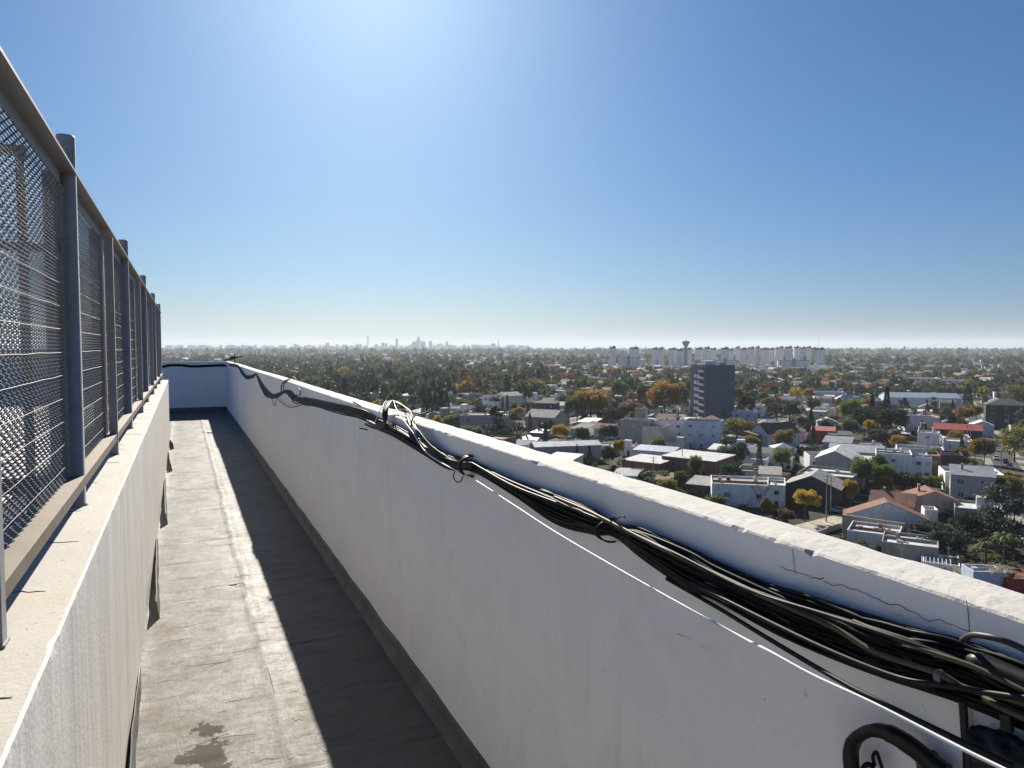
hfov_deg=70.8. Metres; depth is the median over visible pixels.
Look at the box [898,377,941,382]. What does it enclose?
works building
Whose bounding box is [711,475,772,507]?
house
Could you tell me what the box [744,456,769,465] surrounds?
house
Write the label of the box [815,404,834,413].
house
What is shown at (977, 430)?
house
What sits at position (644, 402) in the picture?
house
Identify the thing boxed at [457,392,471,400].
house
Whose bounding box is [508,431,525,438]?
tree
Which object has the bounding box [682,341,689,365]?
water tower
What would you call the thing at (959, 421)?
tree
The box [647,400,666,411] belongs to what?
house
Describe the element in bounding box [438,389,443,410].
tree
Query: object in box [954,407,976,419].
tree
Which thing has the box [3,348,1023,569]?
ground
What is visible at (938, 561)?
pergola
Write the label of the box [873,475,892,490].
tree
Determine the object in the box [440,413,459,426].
tree
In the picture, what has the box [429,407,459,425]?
house
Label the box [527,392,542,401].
house
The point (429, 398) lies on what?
tree
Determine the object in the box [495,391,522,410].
house
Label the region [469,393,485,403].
house
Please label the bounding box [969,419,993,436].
house
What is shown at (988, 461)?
pavement
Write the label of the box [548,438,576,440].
house
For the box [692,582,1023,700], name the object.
cable
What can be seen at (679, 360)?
apartment tower
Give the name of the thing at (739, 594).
cable
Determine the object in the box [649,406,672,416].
house
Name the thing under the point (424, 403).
tree
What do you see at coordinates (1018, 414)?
tree
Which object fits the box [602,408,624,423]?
tree
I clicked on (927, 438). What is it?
house
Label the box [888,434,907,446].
tree
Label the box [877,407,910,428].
tree
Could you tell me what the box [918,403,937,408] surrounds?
house
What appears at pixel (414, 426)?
cable
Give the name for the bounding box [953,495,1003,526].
house
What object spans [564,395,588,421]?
tree
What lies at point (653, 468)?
utility pole
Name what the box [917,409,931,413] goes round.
house
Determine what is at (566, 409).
tree
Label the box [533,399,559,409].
house
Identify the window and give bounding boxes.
[724,492,729,497]
[956,479,964,483]
[957,492,963,496]
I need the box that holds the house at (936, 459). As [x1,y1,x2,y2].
[926,452,940,474]
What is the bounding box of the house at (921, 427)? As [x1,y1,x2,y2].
[917,422,932,432]
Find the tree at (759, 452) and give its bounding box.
[755,441,763,465]
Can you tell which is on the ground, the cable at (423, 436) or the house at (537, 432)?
the house at (537, 432)
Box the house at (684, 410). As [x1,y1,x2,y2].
[680,400,689,413]
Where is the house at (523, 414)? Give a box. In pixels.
[507,408,526,417]
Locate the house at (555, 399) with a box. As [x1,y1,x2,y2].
[540,396,558,401]
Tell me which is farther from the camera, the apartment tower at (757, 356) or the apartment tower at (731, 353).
the apartment tower at (731, 353)
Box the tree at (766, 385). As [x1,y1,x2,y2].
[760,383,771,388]
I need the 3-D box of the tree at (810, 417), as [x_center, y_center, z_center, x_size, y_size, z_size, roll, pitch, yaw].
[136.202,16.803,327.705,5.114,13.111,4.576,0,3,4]
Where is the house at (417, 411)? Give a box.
[412,408,430,416]
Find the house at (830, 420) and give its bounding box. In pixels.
[816,416,837,430]
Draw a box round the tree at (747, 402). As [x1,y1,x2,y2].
[735,391,754,409]
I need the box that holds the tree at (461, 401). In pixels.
[454,397,471,405]
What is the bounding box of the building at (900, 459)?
[875,445,911,476]
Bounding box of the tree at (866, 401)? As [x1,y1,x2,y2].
[859,398,869,404]
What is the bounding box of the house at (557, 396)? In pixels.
[551,393,559,400]
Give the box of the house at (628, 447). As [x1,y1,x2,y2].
[619,440,638,455]
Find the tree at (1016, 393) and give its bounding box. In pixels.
[1000,384,1023,402]
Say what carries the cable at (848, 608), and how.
attached to the parapet wall at (506, 635)
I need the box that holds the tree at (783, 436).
[771,429,795,443]
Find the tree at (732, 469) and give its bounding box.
[719,461,744,475]
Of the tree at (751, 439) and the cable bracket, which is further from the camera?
the tree at (751, 439)
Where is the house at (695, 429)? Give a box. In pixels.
[684,415,723,448]
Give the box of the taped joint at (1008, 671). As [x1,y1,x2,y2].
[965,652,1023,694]
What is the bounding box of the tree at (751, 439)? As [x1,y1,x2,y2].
[742,434,760,443]
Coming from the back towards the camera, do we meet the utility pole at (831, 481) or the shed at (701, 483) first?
the shed at (701, 483)
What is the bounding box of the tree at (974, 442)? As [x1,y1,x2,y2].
[968,439,982,454]
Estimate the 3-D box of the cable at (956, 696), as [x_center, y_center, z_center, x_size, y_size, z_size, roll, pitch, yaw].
[-2.863,0.050,8.579,0.026,0.229,17.104,-1,3,-24]
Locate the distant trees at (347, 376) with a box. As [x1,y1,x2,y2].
[0,346,1023,405]
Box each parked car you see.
[829,506,842,513]
[1006,463,1012,468]
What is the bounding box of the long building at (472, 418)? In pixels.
[460,412,512,435]
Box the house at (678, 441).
[665,437,691,449]
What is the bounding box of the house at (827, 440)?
[822,435,854,450]
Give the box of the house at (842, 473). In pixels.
[797,465,865,499]
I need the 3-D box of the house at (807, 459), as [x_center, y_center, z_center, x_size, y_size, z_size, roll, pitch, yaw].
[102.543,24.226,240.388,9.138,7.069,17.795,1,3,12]
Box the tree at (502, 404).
[500,398,505,411]
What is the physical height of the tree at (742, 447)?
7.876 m
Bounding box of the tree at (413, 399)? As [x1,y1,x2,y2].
[405,394,421,409]
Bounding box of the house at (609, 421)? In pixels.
[603,418,619,423]
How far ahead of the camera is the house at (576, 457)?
219.30 m
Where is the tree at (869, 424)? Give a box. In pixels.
[863,419,878,437]
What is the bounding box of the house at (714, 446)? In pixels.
[708,443,738,457]
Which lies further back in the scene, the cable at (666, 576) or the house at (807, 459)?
the house at (807, 459)
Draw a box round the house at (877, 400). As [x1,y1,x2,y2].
[874,398,881,404]
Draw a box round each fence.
[0,46,162,648]
[0,144,59,513]
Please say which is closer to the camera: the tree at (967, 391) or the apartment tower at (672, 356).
the tree at (967, 391)
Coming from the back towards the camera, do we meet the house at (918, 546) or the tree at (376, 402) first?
the tree at (376, 402)
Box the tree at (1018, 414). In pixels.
[1012,410,1023,424]
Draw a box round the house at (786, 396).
[782,394,797,402]
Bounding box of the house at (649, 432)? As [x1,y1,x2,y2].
[642,420,668,444]
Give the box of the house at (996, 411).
[984,398,1023,428]
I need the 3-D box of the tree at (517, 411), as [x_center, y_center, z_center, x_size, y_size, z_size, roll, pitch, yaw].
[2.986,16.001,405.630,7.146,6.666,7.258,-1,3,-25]
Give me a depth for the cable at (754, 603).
1.28 m
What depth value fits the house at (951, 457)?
226.53 m
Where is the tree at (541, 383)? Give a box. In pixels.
[532,379,545,387]
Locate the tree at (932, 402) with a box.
[930,397,940,412]
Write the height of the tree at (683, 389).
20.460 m
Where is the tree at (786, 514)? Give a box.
[772,507,795,522]
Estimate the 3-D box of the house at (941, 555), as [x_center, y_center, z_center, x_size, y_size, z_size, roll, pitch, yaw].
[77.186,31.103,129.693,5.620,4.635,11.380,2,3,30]
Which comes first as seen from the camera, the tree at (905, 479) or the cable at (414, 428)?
the cable at (414, 428)
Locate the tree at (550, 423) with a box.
[541,419,554,428]
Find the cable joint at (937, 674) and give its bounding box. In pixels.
[933,669,944,682]
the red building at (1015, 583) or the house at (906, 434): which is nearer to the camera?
the red building at (1015, 583)
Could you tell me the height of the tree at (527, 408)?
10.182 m
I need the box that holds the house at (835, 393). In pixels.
[812,391,844,397]
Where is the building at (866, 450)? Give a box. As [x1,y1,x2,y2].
[828,443,884,455]
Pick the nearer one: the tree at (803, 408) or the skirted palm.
the skirted palm
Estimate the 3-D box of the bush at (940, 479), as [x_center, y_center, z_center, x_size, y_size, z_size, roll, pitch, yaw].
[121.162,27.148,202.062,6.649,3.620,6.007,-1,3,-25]
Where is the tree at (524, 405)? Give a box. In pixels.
[519,402,530,407]
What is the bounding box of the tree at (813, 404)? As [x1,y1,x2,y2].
[805,397,820,408]
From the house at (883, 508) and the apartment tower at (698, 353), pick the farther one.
the apartment tower at (698, 353)
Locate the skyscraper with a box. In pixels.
[417,335,419,348]
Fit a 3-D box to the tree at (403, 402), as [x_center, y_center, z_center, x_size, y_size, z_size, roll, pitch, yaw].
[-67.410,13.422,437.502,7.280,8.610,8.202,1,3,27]
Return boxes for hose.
[842,723,951,767]
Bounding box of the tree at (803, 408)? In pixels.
[798,404,806,413]
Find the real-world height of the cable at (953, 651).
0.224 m
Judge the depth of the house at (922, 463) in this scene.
216.70 m
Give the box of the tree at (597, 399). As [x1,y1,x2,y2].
[572,389,613,417]
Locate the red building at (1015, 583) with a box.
[967,563,1023,593]
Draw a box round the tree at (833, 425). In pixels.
[820,423,839,429]
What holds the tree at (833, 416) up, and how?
on the ground
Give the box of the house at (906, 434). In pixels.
[900,431,910,439]
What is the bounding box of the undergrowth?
[366,394,1023,567]
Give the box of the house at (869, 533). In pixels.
[847,521,901,550]
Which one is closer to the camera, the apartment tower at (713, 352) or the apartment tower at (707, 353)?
the apartment tower at (707, 353)
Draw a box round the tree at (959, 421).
[956,416,969,423]
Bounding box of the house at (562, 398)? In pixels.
[560,395,570,400]
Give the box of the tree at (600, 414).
[596,409,608,418]
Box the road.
[521,393,1023,517]
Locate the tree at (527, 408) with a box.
[524,402,529,417]
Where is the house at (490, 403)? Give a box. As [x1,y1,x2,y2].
[483,395,505,409]
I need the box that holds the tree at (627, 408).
[617,403,639,415]
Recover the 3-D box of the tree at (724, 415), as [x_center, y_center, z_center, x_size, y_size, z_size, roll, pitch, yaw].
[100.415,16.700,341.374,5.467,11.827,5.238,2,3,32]
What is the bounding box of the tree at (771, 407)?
[764,400,782,420]
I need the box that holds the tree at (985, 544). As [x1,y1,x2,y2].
[971,540,999,564]
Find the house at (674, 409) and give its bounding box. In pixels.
[665,404,679,412]
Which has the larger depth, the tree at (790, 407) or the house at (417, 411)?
the house at (417, 411)
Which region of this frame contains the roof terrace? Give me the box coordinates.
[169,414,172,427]
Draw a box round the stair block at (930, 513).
[921,506,937,522]
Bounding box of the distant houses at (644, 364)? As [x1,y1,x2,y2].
[11,345,1023,409]
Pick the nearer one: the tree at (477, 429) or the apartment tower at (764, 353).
the tree at (477, 429)
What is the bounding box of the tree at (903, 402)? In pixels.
[898,397,910,408]
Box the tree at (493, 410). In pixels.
[483,395,509,435]
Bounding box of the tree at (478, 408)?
[469,403,490,412]
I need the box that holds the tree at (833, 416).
[825,412,841,422]
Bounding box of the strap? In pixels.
[958,701,970,767]
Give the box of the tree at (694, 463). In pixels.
[687,455,703,474]
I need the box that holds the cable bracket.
[223,355,242,362]
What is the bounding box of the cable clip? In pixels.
[999,712,1014,732]
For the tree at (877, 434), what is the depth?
295.63 m
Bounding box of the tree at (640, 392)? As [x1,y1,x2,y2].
[636,383,649,407]
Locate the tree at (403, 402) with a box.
[394,399,406,407]
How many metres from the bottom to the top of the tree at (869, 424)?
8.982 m
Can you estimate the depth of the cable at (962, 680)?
1.37 m
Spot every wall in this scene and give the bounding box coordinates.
[0,361,226,413]
[0,380,173,767]
[226,361,1023,767]
[816,523,841,533]
[842,514,905,533]
[903,528,959,553]
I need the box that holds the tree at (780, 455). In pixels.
[772,446,792,466]
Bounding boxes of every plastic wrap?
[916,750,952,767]
[960,725,1023,767]
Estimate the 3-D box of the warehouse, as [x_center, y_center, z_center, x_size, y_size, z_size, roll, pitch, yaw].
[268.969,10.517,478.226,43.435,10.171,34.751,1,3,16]
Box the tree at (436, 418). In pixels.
[432,415,442,422]
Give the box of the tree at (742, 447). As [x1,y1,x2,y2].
[733,442,750,460]
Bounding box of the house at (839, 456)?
[815,444,859,468]
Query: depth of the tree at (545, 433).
270.26 m
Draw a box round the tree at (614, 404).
[607,401,618,408]
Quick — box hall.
[942,379,990,387]
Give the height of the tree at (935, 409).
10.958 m
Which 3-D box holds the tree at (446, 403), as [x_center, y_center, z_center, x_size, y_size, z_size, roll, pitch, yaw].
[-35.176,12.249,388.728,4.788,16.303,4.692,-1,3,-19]
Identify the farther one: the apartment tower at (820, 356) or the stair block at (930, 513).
the apartment tower at (820, 356)
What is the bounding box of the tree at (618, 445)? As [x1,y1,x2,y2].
[613,440,624,458]
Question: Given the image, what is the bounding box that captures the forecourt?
[795,514,841,531]
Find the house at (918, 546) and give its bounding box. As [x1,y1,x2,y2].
[881,530,938,561]
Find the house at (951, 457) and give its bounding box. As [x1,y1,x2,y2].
[936,450,963,465]
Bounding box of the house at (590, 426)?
[570,423,595,436]
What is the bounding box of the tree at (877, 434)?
[864,429,890,441]
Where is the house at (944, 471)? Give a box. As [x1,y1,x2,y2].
[934,464,1003,494]
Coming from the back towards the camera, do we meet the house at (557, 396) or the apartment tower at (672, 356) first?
the apartment tower at (672, 356)
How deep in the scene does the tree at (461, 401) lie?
451.88 m
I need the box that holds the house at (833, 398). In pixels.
[824,395,834,403]
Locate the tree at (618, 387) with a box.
[610,380,630,397]
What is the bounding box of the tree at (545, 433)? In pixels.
[543,421,547,441]
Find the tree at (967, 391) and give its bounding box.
[961,383,973,408]
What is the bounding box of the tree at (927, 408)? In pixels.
[924,402,929,411]
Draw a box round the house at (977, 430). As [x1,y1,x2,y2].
[932,423,983,438]
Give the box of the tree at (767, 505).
[759,497,774,512]
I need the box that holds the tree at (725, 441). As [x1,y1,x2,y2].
[717,430,738,459]
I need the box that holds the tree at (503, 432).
[496,429,510,435]
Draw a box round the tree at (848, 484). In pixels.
[842,479,859,500]
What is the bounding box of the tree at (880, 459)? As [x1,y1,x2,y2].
[871,453,888,465]
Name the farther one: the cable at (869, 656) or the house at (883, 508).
the house at (883, 508)
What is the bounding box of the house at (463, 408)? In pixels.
[450,404,472,414]
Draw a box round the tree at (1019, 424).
[1014,419,1023,430]
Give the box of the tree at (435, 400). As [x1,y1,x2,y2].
[432,391,438,411]
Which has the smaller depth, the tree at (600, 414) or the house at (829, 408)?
the tree at (600, 414)
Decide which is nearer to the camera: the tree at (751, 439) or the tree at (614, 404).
the tree at (751, 439)
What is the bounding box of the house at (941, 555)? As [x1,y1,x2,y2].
[923,546,959,570]
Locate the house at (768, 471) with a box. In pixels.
[758,466,781,477]
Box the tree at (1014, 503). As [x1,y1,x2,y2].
[994,496,1023,557]
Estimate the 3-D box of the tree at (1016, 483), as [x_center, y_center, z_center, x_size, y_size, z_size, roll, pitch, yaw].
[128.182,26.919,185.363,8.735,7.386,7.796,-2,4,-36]
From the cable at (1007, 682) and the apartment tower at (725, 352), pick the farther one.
the apartment tower at (725, 352)
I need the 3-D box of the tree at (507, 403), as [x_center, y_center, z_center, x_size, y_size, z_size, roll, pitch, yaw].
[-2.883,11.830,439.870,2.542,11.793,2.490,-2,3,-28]
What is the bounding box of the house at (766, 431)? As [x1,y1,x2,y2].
[750,422,800,447]
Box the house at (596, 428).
[593,423,619,438]
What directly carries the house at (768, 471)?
on the ground
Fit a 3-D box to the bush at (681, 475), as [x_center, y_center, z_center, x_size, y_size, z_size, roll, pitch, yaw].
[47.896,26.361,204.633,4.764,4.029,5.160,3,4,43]
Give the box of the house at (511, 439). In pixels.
[489,435,515,443]
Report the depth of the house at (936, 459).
216.91 m
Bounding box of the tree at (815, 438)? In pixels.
[805,423,819,451]
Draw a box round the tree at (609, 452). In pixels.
[601,445,617,460]
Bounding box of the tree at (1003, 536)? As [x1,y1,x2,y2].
[990,531,1023,567]
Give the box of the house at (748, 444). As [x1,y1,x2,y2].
[733,439,757,447]
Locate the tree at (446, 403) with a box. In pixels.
[443,392,449,407]
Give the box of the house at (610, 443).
[601,441,612,454]
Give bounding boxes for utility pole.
[650,456,653,483]
[823,474,831,521]
[829,477,835,512]
[896,541,907,557]
[998,447,1004,471]
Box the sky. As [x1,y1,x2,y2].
[0,0,1023,348]
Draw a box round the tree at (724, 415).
[722,407,726,421]
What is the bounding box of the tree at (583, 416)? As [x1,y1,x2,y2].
[579,414,590,419]
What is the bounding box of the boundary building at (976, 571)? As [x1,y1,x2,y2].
[944,555,1006,586]
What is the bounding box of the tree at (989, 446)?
[971,437,997,463]
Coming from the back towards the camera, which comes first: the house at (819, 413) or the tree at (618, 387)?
the tree at (618, 387)
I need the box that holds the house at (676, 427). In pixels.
[656,417,685,440]
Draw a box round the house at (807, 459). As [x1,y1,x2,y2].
[800,447,820,466]
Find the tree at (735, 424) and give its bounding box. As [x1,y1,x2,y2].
[724,417,755,436]
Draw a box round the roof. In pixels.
[0,404,108,502]
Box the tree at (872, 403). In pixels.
[869,393,876,420]
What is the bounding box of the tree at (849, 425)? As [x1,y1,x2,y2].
[841,418,858,432]
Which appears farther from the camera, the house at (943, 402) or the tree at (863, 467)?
the house at (943, 402)
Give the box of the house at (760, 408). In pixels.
[747,403,765,416]
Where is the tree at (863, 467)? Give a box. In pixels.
[850,455,875,492]
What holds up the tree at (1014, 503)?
on the ground
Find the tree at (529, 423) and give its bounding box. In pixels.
[527,413,531,434]
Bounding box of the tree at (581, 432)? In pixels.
[574,427,590,439]
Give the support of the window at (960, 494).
in the house at (965, 481)
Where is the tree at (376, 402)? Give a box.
[372,399,380,405]
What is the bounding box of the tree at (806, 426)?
[801,423,810,431]
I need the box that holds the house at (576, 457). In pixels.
[551,452,583,463]
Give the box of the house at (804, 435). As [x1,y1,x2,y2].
[796,426,809,441]
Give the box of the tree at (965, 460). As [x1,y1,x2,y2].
[963,456,969,463]
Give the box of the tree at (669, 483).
[656,478,677,490]
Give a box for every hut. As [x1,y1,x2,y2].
[654,472,684,488]
[768,443,797,453]
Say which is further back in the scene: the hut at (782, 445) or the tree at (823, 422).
the tree at (823, 422)
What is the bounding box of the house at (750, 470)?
[739,463,766,476]
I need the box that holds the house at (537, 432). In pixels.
[529,427,555,438]
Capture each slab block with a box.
[618,355,638,366]
[711,358,737,368]
[777,358,809,368]
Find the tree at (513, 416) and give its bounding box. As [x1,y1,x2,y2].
[507,403,526,433]
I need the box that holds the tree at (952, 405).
[949,399,956,414]
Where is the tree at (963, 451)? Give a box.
[954,446,971,459]
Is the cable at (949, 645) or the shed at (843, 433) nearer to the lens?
the cable at (949, 645)
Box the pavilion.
[834,394,861,402]
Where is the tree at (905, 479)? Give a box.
[893,471,925,490]
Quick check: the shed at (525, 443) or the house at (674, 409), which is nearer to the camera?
the shed at (525, 443)
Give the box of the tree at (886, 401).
[880,386,890,431]
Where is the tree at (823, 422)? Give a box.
[817,417,830,425]
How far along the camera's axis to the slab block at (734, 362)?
1324.48 m
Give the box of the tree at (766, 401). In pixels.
[757,397,775,406]
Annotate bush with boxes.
[638,470,669,480]
[670,470,689,483]
[675,487,685,493]
[707,493,729,505]
[852,539,875,549]
[922,475,938,486]
[936,474,947,485]
[1001,470,1022,477]
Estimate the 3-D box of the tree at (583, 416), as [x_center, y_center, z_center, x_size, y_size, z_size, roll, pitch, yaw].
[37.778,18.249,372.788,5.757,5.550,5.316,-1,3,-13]
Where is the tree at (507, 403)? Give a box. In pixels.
[506,394,508,410]
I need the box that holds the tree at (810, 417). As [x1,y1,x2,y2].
[807,407,815,433]
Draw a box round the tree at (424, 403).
[420,393,427,416]
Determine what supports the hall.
on the ground
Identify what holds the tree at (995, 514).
on the ground
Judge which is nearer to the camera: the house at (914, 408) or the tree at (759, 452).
the tree at (759, 452)
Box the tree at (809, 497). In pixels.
[793,489,821,520]
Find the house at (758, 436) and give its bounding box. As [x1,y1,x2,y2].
[727,431,761,445]
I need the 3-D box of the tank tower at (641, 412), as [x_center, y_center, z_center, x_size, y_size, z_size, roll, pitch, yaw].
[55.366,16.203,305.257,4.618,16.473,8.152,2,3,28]
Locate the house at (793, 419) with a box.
[788,414,806,423]
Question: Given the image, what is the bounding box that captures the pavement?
[529,395,1023,543]
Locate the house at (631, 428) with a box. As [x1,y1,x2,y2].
[620,417,654,444]
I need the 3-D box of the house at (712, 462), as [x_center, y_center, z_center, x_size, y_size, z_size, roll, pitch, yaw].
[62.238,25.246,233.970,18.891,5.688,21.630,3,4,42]
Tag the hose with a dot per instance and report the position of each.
(920, 753)
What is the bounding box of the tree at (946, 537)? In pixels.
[924,525,969,553]
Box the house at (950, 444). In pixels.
[943,437,971,452]
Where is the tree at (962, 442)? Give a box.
[959,436,963,446]
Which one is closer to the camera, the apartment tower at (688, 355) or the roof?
the roof
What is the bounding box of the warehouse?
[878,392,962,408]
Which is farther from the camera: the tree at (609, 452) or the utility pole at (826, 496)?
the tree at (609, 452)
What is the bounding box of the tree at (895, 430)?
[888,429,901,446]
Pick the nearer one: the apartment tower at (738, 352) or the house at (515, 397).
the house at (515, 397)
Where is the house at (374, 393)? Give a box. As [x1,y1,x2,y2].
[367,391,380,402]
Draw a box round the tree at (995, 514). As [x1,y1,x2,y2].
[969,482,1019,548]
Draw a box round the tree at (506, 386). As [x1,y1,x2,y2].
[503,374,510,391]
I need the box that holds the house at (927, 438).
[917,429,939,445]
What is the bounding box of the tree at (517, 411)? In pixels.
[512,407,523,416]
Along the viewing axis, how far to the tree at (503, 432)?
280.88 m
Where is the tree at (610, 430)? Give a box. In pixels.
[598,425,619,440]
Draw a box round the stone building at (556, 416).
[524,409,567,430]
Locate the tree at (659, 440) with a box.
[648,436,665,445]
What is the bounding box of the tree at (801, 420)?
[797,417,811,423]
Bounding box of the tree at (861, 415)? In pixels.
[848,405,881,435]
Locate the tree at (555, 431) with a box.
[550,423,570,438]
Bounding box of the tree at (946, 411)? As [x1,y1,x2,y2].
[941,406,953,415]
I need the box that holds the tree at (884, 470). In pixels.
[869,463,896,490]
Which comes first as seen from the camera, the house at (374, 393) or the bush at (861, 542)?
the bush at (861, 542)
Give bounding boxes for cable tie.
[457,454,473,477]
[594,518,615,542]
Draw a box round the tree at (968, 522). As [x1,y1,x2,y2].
[955,511,990,543]
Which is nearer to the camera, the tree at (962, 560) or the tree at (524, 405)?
the tree at (962, 560)
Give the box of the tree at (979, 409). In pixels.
[968,405,983,420]
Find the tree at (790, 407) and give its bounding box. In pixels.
[776,399,803,421]
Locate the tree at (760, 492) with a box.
[749,482,769,512]
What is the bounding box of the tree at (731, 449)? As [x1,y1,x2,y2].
[712,444,739,457]
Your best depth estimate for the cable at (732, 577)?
1.39 m
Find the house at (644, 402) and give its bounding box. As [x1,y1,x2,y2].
[634,397,647,407]
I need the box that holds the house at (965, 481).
[949,463,996,502]
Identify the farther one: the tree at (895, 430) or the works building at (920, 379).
the works building at (920, 379)
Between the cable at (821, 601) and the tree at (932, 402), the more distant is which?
the tree at (932, 402)
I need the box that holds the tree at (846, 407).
[838,399,862,417]
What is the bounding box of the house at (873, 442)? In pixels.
[855,440,881,445]
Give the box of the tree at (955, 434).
[946,430,965,438]
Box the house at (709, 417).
[704,415,719,418]
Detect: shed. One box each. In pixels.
[516,439,535,447]
[529,440,601,460]
[560,402,565,409]
[614,467,643,479]
[623,454,670,471]
[632,444,679,455]
[685,475,710,494]
[745,446,774,464]
[785,469,845,507]
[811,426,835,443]
[828,431,851,436]
[939,431,946,445]
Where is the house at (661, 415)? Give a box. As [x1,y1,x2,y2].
[655,413,679,419]
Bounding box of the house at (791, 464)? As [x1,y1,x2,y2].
[773,456,794,469]
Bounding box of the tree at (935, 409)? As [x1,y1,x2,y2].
[931,401,939,414]
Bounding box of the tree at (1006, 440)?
[993,426,1023,461]
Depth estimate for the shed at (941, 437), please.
292.23 m
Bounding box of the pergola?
[921,556,950,570]
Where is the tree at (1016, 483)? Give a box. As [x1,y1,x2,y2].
[996,475,1023,501]
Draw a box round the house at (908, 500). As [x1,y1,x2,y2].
[868,487,916,509]
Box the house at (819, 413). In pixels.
[807,409,828,423]
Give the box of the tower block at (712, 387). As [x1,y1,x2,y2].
[690,361,734,418]
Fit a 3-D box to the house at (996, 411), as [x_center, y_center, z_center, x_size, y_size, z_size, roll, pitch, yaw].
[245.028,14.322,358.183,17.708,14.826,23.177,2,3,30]
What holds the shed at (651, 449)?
on the ground
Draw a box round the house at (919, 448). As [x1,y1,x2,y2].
[895,441,943,452]
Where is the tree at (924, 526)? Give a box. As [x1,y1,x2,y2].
[909,520,944,533]
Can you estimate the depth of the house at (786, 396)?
508.97 m
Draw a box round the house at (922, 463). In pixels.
[911,451,931,476]
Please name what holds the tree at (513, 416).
on the ground
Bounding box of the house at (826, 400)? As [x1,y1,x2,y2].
[815,395,833,406]
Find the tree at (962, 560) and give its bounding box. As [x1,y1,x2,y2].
[949,556,967,565]
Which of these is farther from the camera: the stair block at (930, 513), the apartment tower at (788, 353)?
the apartment tower at (788, 353)
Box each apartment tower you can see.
[609,346,615,364]
[630,346,638,356]
[652,347,657,365]
[658,347,662,365]
[668,348,676,365]
[676,348,682,365]
[683,347,690,364]
[695,347,702,362]
[704,346,709,360]
[710,348,716,360]
[721,347,728,358]
[729,348,732,358]
[736,346,739,360]
[740,347,746,363]
[747,346,754,365]
[755,346,759,367]
[760,347,768,363]
[768,348,773,363]
[775,347,778,365]
[779,346,783,359]
[785,346,791,359]
[793,346,799,359]
[799,347,805,359]
[806,346,810,365]
[811,347,815,365]
[815,347,824,364]
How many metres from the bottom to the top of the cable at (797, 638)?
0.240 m
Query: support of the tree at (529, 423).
on the ground
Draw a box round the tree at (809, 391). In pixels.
[801,388,815,397]
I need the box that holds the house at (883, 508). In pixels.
[843,497,928,532]
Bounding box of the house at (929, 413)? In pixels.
[917,410,939,416]
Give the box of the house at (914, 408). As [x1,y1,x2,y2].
[901,404,917,412]
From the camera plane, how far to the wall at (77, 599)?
1.98 m
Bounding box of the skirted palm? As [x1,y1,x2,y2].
[982,564,1023,583]
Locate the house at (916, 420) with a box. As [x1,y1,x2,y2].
[898,414,939,431]
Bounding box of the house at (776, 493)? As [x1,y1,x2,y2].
[767,475,785,507]
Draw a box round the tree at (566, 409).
[564,402,569,426]
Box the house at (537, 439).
[517,434,542,441]
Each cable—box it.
[162,366,225,367]
[163,364,224,365]
[164,365,223,366]
[229,364,937,657]
[229,365,995,708]
[230,365,1023,712]
[231,364,967,657]
[232,365,1023,708]
[233,364,1023,661]
[233,365,959,681]
[233,366,1022,726]
[234,364,1023,668]
[234,365,994,690]
[234,366,1022,730]
[235,365,966,667]
[236,364,969,653]
[236,366,996,709]
[237,365,964,658]
[238,365,1023,669]
[238,367,1023,709]
[239,368,1022,708]
[240,372,1023,726]
[241,371,964,661]
[241,372,913,675]
[241,373,879,667]
[242,370,978,651]
[242,372,968,669]
[242,374,1020,708]
[242,375,1023,723]
[243,374,994,685]
[244,375,971,671]
[245,376,1022,709]
[249,374,955,637]
[255,374,1002,691]
[257,375,1023,667]
[257,378,1003,691]
[258,379,912,634]
[261,386,1000,689]
[266,393,1023,730]
[365,401,471,466]
[365,402,472,467]
[366,401,470,462]
[367,401,472,465]
[369,401,470,464]
[369,402,472,464]
[371,401,471,464]
[373,400,1004,767]
[384,401,472,466]
[410,411,427,426]
[471,462,1019,693]
[553,496,1023,706]
[665,577,1014,767]
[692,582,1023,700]
[852,619,1023,693]
[860,761,874,767]
[871,750,883,767]
[959,632,1023,652]
[981,696,1023,720]
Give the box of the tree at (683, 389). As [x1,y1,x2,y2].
[667,382,689,415]
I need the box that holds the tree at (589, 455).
[586,446,591,464]
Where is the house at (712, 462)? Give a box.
[661,449,744,475]
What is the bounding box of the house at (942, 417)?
[938,414,946,420]
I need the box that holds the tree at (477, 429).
[459,425,484,434]
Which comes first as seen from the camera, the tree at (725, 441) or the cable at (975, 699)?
the cable at (975, 699)
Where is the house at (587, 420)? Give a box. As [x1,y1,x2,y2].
[577,417,602,424]
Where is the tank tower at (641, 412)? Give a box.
[634,403,647,417]
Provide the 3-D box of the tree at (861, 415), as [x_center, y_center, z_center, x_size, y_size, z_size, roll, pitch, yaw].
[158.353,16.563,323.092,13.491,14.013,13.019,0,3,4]
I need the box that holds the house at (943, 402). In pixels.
[939,398,955,413]
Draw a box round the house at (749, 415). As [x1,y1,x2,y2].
[732,407,757,424]
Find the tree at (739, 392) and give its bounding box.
[734,387,746,398]
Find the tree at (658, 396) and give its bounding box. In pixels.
[646,380,683,413]
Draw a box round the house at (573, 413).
[562,409,581,415]
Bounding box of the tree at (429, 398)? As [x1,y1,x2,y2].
[425,390,432,413]
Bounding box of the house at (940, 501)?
[902,484,959,516]
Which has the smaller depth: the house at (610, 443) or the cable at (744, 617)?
the cable at (744, 617)
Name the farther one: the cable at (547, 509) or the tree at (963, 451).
the tree at (963, 451)
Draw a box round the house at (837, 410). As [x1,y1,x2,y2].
[835,406,846,420]
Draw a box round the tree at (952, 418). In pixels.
[945,414,958,423]

